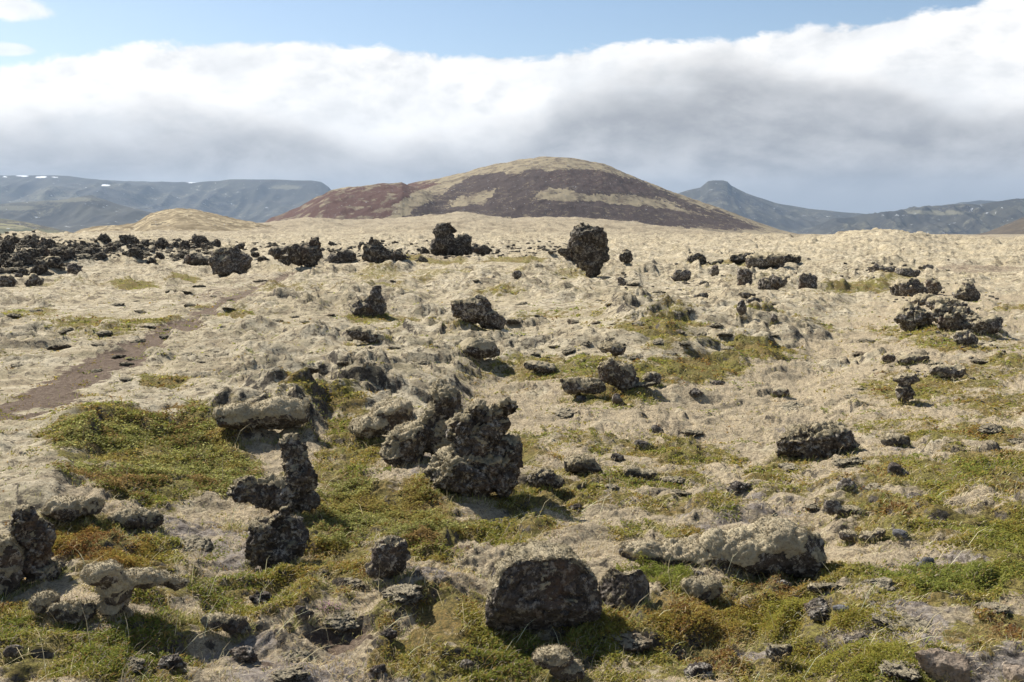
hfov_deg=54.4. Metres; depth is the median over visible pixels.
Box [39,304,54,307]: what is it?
lava stone
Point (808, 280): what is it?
lava rock
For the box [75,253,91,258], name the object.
lava block
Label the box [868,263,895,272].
lava rock
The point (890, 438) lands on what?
lava rock
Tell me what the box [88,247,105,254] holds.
lava block
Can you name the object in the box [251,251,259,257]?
lava block
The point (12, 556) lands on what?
rock
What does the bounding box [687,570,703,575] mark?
lava stone
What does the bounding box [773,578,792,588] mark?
lava stone
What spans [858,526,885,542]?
lava rock
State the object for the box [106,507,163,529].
mossy rock
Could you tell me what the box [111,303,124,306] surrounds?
lava stone
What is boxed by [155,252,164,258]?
lava block
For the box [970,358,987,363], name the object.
lava stone
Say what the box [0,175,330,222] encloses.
plateau mountain
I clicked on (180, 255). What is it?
lava block
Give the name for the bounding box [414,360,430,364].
lava stone
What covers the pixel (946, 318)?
lava rock
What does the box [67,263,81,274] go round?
lava rock
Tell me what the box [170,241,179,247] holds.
lava block
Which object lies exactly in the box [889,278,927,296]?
lava rock
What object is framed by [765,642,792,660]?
lava rock
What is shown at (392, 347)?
lava stone
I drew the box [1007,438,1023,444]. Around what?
lava stone
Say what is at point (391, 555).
lava rock
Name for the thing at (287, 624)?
lava rock
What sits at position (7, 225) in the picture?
green slope
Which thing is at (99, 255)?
lava block
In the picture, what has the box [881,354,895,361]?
lava rock
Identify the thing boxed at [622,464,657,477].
mossy rock
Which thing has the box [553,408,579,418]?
lava stone
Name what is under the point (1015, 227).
brown slope
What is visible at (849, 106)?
sky
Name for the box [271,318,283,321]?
lava stone
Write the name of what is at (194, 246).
lava rubble
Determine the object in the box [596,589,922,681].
creeping shrub
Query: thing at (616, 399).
lava rock
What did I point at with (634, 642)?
lava stone
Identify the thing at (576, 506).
lava stone
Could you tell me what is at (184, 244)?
lava block
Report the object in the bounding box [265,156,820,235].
crater hill
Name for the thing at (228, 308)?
lava stone
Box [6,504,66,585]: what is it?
lava outcrop
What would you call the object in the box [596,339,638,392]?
mossy rock
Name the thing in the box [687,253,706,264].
lava rock
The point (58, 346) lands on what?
lava stone
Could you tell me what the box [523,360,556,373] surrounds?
mossy rock
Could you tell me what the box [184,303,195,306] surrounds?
lava stone
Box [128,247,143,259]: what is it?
lava block
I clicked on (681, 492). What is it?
lava stone
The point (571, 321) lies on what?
lava stone
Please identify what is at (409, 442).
lava outcrop
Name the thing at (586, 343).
lava stone
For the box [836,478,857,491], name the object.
lava rock
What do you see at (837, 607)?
lava rock
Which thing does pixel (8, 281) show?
lava rock
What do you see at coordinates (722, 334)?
lava stone
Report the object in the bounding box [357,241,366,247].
lava block
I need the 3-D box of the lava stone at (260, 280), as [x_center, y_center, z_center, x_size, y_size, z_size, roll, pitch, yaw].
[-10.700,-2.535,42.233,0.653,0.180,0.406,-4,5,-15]
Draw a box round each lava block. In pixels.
[0,236,14,253]
[0,253,8,259]
[0,268,11,272]
[3,235,19,242]
[3,260,13,267]
[7,267,18,272]
[12,249,33,265]
[12,261,23,266]
[16,266,27,274]
[20,234,39,245]
[25,240,37,247]
[29,259,48,274]
[31,248,39,256]
[38,237,53,248]
[38,245,49,256]
[50,247,69,260]
[58,245,67,249]
[65,249,74,258]
[75,245,86,250]
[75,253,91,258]
[80,240,88,246]
[80,249,93,256]
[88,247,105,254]
[89,243,100,247]
[93,251,106,259]
[97,233,110,243]
[102,246,115,253]
[119,234,139,244]
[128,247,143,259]
[134,244,148,250]
[140,239,151,246]
[146,257,156,263]
[154,237,168,248]
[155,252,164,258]
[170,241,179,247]
[177,253,184,258]
[179,240,190,249]
[191,234,209,247]
[201,243,211,248]
[210,239,220,246]
[236,242,244,248]
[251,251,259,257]
[257,256,266,261]
[328,241,336,245]
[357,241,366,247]
[418,256,427,261]
[420,247,429,253]
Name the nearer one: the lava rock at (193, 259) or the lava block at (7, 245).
the lava rock at (193, 259)
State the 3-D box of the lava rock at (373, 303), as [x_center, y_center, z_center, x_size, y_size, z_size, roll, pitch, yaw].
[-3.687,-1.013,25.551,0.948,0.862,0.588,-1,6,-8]
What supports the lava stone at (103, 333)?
on the ground at (982, 263)
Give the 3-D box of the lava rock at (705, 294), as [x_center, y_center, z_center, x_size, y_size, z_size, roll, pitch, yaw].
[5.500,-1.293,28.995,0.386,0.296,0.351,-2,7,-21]
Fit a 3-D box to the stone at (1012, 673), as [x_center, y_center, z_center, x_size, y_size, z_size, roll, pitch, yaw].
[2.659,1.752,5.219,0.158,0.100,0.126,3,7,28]
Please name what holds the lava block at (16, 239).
on the ground at (982, 263)
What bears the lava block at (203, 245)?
on the ground at (982, 263)
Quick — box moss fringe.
[0,276,1021,678]
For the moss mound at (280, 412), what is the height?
0.420 m
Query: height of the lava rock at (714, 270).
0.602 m
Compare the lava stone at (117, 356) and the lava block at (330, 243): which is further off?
the lava block at (330, 243)
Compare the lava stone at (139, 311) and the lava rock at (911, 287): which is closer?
the lava stone at (139, 311)
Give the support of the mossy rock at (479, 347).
on the ground at (982, 263)
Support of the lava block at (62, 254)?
on the ground at (982, 263)
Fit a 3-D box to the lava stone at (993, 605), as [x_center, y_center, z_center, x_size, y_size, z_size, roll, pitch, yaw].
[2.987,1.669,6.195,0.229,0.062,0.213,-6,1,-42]
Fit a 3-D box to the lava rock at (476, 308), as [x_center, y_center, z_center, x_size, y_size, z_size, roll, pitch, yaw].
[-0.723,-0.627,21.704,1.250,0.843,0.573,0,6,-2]
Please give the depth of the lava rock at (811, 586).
6.95 m
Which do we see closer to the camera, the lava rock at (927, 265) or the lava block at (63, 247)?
the lava rock at (927, 265)
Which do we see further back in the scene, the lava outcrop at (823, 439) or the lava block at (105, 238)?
the lava block at (105, 238)
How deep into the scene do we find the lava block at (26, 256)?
46.74 m
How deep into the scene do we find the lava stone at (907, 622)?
5.97 m
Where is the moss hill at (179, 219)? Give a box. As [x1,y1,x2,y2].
[74,208,271,232]
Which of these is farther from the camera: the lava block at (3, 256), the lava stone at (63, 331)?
the lava block at (3, 256)
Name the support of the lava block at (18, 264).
on the ground at (982, 263)
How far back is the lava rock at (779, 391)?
16.10 m
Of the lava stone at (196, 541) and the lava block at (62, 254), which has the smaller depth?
the lava stone at (196, 541)
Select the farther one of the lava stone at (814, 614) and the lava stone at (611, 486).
the lava stone at (611, 486)
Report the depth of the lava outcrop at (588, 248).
44.04 m
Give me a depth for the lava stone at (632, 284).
36.09 m
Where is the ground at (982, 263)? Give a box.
[0,211,1023,681]
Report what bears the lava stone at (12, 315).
on the ground at (982, 263)
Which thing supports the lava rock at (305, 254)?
on the ground at (982, 263)
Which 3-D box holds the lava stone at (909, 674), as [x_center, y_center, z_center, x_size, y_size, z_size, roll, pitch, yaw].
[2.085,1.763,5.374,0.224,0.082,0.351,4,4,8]
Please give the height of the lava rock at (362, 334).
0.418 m
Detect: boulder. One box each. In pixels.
[484,540,602,630]
[598,567,649,610]
[618,515,827,578]
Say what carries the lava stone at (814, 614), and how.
on the ground at (982, 263)
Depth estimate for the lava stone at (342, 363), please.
15.73 m
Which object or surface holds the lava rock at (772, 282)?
on the ground at (982, 263)
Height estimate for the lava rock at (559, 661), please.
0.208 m
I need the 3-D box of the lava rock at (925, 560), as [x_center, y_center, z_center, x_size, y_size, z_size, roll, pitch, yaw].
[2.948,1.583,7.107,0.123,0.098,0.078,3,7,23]
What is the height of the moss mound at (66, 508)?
0.212 m
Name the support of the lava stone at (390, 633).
on the ground at (982, 263)
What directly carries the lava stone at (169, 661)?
on the ground at (982, 263)
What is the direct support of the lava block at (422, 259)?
on the ground at (982, 263)
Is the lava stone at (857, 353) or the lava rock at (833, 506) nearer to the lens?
the lava rock at (833, 506)
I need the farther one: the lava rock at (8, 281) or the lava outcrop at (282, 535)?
the lava rock at (8, 281)
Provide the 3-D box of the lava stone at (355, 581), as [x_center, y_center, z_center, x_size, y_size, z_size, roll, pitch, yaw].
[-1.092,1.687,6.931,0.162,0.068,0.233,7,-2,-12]
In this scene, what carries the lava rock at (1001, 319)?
on the ground at (982, 263)
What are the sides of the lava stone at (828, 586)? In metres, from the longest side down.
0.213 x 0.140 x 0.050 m
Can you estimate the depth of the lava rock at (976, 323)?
21.68 m
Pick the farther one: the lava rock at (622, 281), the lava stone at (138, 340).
the lava rock at (622, 281)
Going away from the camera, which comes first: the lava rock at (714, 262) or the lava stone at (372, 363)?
the lava stone at (372, 363)
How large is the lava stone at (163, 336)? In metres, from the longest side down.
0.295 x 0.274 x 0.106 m
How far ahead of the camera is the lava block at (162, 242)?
68.42 m
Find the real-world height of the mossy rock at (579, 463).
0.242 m
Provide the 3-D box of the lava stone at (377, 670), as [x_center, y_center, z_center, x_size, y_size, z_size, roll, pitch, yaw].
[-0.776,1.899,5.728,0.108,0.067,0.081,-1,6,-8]
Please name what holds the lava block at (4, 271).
on the ground at (982, 263)
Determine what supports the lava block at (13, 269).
on the ground at (982, 263)
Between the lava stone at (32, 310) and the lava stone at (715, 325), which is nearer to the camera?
the lava stone at (715, 325)
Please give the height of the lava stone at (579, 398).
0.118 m
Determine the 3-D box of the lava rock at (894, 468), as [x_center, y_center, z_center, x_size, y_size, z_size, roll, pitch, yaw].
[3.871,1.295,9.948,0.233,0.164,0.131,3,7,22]
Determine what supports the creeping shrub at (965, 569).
on the ground at (982, 263)
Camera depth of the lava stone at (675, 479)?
10.44 m
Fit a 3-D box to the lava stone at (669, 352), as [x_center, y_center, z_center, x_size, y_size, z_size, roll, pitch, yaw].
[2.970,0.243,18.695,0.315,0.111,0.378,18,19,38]
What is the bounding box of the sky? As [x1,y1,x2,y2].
[0,0,1023,213]
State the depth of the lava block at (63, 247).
60.71 m
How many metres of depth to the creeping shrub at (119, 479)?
10.60 m
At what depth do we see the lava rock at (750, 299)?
28.11 m
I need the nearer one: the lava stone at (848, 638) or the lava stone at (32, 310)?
the lava stone at (848, 638)
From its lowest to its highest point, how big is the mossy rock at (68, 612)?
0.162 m
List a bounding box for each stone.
[6,313,21,317]
[10,363,22,367]
[27,309,42,311]
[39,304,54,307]
[46,344,70,349]
[59,327,73,333]
[90,343,103,346]
[90,369,102,372]
[96,330,112,336]
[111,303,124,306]
[111,355,125,358]
[118,377,132,382]
[119,362,133,365]
[124,656,145,672]
[130,339,145,342]
[134,310,145,313]
[139,325,155,328]
[157,653,186,669]
[159,335,168,338]
[182,534,212,551]
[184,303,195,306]
[214,352,230,356]
[222,307,235,310]
[229,645,258,663]
[249,591,273,606]
[252,279,266,281]
[270,664,310,681]
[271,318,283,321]
[281,648,310,662]
[304,366,319,372]
[322,609,359,631]
[336,361,348,365]
[344,577,364,587]
[366,361,375,365]
[368,664,385,677]
[380,628,396,638]
[381,583,423,604]
[387,346,400,349]
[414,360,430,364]
[506,319,519,324]
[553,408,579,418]
[561,347,575,353]
[567,318,578,323]
[569,503,583,510]
[576,395,586,401]
[580,340,591,346]
[604,631,652,651]
[605,484,618,490]
[611,453,623,460]
[626,282,639,285]
[627,355,640,359]
[632,321,645,325]
[633,381,655,387]
[651,425,662,433]
[652,338,664,344]
[661,475,684,483]
[662,350,677,355]
[672,489,691,496]
[676,329,684,334]
[679,342,690,346]
[680,429,703,435]
[684,662,712,679]
[685,306,695,311]
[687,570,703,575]
[689,388,703,396]
[696,331,706,336]
[709,322,723,327]
[712,380,724,384]
[716,332,733,336]
[722,346,736,350]
[726,481,751,493]
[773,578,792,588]
[778,462,801,471]
[780,401,805,409]
[802,503,821,511]
[803,597,831,621]
[818,582,842,590]
[831,456,863,467]
[842,633,869,643]
[843,394,858,398]
[850,576,897,593]
[852,351,865,355]
[858,339,875,342]
[864,483,882,490]
[871,609,932,633]
[878,655,921,681]
[914,648,970,681]
[927,362,942,366]
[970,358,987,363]
[976,602,1010,614]
[977,422,1003,434]
[1003,664,1023,681]
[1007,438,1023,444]
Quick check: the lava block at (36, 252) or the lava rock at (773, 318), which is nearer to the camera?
the lava rock at (773, 318)
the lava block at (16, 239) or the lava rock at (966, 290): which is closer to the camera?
the lava rock at (966, 290)
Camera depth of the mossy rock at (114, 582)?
5.98 m
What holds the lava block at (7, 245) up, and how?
on the ground at (982, 263)
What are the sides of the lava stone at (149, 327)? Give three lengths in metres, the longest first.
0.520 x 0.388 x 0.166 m
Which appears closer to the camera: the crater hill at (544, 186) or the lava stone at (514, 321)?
the lava stone at (514, 321)
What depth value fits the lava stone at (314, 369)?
15.65 m
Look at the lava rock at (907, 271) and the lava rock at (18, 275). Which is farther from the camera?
the lava rock at (907, 271)
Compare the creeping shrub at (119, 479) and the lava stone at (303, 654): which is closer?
the lava stone at (303, 654)
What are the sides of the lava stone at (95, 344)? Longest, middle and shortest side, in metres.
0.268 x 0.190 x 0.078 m
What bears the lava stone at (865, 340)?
on the ground at (982, 263)
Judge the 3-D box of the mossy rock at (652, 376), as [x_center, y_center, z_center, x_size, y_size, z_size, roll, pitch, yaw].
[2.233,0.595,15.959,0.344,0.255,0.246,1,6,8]
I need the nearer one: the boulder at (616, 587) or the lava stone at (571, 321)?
the boulder at (616, 587)
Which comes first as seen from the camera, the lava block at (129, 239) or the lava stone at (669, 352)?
the lava stone at (669, 352)
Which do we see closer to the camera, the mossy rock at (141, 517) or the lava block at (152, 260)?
the mossy rock at (141, 517)
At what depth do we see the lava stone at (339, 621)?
6.34 m
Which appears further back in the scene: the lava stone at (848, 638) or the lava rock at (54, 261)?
the lava rock at (54, 261)
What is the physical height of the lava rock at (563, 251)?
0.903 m
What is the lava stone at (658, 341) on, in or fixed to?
on the ground at (982, 263)
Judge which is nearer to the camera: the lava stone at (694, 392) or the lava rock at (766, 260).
the lava stone at (694, 392)
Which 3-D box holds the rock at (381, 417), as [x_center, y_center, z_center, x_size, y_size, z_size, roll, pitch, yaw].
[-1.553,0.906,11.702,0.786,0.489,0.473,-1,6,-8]
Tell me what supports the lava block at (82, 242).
on the ground at (982, 263)
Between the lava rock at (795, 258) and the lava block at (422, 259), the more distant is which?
the lava rock at (795, 258)
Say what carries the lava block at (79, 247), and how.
on the ground at (982, 263)
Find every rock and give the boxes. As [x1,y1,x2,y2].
[0,274,16,286]
[0,534,24,598]
[2,644,23,658]
[14,273,22,277]
[24,273,43,285]
[26,589,60,613]
[43,256,63,267]
[46,598,96,624]
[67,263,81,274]
[79,558,190,615]
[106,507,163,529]
[183,253,208,265]
[200,611,252,637]
[208,243,252,277]
[268,246,286,259]
[279,236,322,266]
[284,621,292,629]
[294,605,313,620]
[326,248,355,262]
[345,326,385,343]
[350,285,386,316]
[362,237,409,263]
[365,533,410,578]
[450,293,506,329]
[458,337,499,358]
[459,659,474,669]
[471,244,490,255]
[512,270,521,278]
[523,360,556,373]
[526,467,564,488]
[531,643,585,681]
[557,246,573,261]
[560,375,605,394]
[563,453,601,473]
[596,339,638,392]
[612,393,622,404]
[617,277,626,285]
[619,249,632,262]
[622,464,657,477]
[634,440,652,447]
[641,370,661,384]
[670,268,690,281]
[679,574,724,602]
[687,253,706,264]
[693,292,708,298]
[709,260,721,264]
[710,265,718,275]
[729,252,753,262]
[736,300,746,314]
[737,267,752,284]
[738,290,755,297]
[745,252,784,268]
[746,296,760,302]
[757,274,787,289]
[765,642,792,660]
[770,314,777,323]
[771,387,789,397]
[774,252,801,263]
[798,272,817,288]
[807,581,825,593]
[823,497,864,516]
[833,604,849,611]
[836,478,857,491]
[839,529,857,541]
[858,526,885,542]
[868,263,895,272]
[879,431,910,446]
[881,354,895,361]
[887,462,908,476]
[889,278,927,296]
[892,529,908,538]
[893,372,919,401]
[894,266,920,276]
[894,302,932,331]
[896,354,929,364]
[906,492,922,498]
[908,292,934,305]
[916,557,933,566]
[921,263,933,269]
[925,277,941,294]
[925,295,969,310]
[929,364,965,377]
[931,303,973,331]
[951,280,980,301]
[953,329,978,346]
[963,312,1002,334]
[986,313,1003,324]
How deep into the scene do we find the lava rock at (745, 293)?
31.43 m
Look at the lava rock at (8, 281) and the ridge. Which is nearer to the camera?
the lava rock at (8, 281)
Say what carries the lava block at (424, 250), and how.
on the ground at (982, 263)
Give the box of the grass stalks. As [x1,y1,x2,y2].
[0,379,1023,681]
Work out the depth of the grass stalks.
6.54 m
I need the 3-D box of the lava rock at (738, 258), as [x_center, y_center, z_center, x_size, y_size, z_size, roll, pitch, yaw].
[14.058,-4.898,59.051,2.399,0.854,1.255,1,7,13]
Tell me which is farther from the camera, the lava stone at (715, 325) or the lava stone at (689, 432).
the lava stone at (715, 325)
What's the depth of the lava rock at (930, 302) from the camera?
25.73 m
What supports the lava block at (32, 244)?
on the ground at (982, 263)
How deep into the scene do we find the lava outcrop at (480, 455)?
9.46 m
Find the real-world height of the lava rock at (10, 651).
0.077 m
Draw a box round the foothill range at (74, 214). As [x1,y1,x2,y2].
[0,195,151,231]
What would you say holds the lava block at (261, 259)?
on the ground at (982, 263)
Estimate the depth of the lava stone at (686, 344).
18.90 m
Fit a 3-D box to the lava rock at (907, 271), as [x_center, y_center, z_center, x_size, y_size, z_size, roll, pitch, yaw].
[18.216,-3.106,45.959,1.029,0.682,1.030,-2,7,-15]
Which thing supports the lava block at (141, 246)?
on the ground at (982, 263)
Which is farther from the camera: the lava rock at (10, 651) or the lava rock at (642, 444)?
the lava rock at (642, 444)
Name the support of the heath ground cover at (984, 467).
on the ground at (982, 263)
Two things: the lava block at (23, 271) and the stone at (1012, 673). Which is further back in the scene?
the lava block at (23, 271)
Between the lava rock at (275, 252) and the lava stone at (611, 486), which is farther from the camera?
the lava rock at (275, 252)
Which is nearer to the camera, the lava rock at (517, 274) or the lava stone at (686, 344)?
the lava stone at (686, 344)
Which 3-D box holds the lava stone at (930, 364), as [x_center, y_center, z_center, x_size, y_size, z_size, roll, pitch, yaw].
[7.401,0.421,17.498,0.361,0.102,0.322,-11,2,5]
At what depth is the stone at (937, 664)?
5.22 m
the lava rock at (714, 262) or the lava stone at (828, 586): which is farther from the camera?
the lava rock at (714, 262)
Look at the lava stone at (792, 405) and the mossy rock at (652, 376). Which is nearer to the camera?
the lava stone at (792, 405)
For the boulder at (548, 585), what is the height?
0.613 m
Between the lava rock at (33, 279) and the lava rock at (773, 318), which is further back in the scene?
the lava rock at (33, 279)
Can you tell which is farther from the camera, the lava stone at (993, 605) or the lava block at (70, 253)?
the lava block at (70, 253)
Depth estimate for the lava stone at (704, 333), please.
21.13 m
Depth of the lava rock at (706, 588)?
6.92 m
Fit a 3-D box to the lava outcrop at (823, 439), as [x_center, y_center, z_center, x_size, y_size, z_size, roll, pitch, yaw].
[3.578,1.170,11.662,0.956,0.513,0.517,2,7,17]
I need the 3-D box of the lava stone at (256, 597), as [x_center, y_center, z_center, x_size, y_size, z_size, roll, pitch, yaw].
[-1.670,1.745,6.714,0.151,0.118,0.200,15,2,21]
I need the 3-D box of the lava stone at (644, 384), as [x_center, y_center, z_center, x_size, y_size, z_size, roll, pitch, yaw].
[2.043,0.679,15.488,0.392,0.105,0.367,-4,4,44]
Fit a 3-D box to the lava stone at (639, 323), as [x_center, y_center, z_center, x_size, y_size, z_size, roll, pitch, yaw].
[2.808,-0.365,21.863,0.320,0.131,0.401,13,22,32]
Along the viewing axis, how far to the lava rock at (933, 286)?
36.66 m
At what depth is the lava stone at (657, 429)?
13.32 m
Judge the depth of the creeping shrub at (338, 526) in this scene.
8.66 m
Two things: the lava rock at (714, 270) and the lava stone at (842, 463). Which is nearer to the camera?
the lava stone at (842, 463)
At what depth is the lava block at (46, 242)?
66.23 m
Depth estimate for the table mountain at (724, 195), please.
7548.74 m
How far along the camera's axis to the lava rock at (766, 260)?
52.37 m
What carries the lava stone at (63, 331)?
on the ground at (982, 263)
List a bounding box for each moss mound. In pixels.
[40,494,104,522]
[212,394,309,429]
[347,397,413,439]
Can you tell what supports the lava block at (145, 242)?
on the ground at (982, 263)
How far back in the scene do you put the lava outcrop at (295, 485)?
8.59 m
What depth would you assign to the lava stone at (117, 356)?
17.36 m
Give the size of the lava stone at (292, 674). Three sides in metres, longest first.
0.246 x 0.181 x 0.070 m
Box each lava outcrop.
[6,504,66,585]
[226,432,320,513]
[244,504,309,569]
[379,378,463,467]
[423,396,522,498]
[430,222,473,255]
[567,222,609,277]
[775,419,859,460]
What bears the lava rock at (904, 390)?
on the ground at (982, 263)
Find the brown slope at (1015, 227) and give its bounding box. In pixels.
[979,217,1023,234]
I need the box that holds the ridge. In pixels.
[956,200,996,203]
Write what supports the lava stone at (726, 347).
on the ground at (982, 263)
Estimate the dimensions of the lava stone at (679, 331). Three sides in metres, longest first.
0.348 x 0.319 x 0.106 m
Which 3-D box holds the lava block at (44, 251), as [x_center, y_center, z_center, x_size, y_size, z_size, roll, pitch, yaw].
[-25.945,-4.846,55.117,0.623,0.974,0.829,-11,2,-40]
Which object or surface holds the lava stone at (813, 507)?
on the ground at (982, 263)
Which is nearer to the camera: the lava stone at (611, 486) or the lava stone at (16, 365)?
the lava stone at (611, 486)
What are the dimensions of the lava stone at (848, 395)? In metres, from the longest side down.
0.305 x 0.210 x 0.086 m
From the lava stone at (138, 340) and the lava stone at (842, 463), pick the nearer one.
the lava stone at (842, 463)
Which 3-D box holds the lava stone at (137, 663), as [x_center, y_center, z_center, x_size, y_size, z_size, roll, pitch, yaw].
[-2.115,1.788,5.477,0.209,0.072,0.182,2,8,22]
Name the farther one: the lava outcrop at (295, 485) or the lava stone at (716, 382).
the lava stone at (716, 382)
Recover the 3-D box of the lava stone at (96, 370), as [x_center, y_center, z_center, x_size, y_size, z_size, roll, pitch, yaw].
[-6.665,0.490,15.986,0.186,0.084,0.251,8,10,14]
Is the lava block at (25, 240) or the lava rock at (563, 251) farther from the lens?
the lava block at (25, 240)
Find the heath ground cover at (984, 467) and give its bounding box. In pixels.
[0,257,1023,681]
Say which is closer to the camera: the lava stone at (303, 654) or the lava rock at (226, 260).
the lava stone at (303, 654)
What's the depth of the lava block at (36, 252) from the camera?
53.87 m
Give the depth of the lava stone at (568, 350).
18.98 m
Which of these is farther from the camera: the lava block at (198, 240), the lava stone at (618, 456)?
the lava block at (198, 240)
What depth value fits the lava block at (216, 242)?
90.57 m
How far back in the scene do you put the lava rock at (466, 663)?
5.87 m
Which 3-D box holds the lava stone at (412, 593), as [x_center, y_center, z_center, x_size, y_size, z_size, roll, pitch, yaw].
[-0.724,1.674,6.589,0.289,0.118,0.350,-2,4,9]
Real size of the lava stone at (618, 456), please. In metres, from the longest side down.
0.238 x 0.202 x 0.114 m
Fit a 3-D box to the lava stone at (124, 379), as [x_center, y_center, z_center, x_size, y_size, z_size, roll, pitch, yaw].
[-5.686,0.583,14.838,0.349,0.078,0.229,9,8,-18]
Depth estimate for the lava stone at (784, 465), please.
11.19 m
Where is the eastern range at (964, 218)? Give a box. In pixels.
[795,198,1023,233]
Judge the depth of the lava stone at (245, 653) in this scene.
5.93 m
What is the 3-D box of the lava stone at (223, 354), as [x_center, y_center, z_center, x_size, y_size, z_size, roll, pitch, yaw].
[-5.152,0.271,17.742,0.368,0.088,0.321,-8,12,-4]
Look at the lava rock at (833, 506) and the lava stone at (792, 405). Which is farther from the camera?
the lava stone at (792, 405)
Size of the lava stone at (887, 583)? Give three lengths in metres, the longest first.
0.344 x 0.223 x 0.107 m
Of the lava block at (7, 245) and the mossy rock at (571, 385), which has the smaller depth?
the mossy rock at (571, 385)
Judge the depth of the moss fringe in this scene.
16.11 m
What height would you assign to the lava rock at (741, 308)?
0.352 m
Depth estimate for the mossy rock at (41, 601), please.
5.95 m
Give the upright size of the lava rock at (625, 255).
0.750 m
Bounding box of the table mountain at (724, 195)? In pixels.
[678,180,861,232]
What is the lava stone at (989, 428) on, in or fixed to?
on the ground at (982, 263)
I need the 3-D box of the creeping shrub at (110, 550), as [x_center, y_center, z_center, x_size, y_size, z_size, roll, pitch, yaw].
[-2.961,1.540,7.243,1.656,0.279,0.970,5,8,35]
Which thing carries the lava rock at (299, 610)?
on the ground at (982, 263)
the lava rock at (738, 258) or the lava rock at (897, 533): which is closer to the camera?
the lava rock at (897, 533)
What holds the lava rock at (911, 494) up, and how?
on the ground at (982, 263)
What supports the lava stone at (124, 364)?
on the ground at (982, 263)
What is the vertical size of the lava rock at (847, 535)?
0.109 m
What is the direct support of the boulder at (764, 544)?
on the ground at (982, 263)
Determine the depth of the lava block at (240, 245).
84.76 m
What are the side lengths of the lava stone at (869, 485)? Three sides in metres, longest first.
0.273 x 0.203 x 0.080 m
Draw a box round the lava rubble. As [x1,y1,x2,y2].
[0,230,1009,385]
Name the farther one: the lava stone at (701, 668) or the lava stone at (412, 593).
the lava stone at (412, 593)
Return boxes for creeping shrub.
[28,396,264,495]
[51,522,172,569]
[311,470,473,548]
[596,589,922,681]
[613,549,697,592]
[891,505,1023,595]
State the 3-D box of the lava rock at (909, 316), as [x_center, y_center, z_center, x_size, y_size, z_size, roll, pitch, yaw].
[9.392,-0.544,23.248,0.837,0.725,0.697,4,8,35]
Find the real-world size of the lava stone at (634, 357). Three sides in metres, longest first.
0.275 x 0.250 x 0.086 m
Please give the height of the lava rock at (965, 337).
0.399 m
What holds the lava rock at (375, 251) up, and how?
on the ground at (982, 263)
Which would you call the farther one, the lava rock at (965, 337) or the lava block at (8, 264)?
the lava block at (8, 264)
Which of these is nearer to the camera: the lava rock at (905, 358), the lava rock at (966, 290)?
the lava rock at (905, 358)
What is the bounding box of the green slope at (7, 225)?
[0,218,73,233]
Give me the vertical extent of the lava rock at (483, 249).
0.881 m
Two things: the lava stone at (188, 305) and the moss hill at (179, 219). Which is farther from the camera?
the moss hill at (179, 219)
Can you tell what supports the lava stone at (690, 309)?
on the ground at (982, 263)
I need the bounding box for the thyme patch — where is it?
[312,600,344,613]
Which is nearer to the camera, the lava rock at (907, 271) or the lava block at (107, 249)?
the lava rock at (907, 271)
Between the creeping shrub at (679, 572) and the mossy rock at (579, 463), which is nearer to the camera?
the creeping shrub at (679, 572)
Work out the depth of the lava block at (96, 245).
66.42 m
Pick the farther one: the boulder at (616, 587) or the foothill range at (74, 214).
the foothill range at (74, 214)
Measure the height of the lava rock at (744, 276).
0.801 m
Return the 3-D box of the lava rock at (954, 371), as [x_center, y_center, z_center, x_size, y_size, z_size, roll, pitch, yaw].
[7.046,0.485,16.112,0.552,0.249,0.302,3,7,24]
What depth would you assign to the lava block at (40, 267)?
44.42 m
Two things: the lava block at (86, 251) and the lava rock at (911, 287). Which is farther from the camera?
the lava block at (86, 251)
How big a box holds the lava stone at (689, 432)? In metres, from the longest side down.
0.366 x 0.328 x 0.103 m
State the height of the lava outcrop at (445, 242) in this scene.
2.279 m
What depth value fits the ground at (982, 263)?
14.37 m
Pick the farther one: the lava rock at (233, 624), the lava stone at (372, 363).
the lava stone at (372, 363)
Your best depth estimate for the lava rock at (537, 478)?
9.84 m
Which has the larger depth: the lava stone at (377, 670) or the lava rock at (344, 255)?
the lava rock at (344, 255)
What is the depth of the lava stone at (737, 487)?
9.89 m
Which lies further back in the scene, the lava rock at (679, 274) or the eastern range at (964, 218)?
the eastern range at (964, 218)

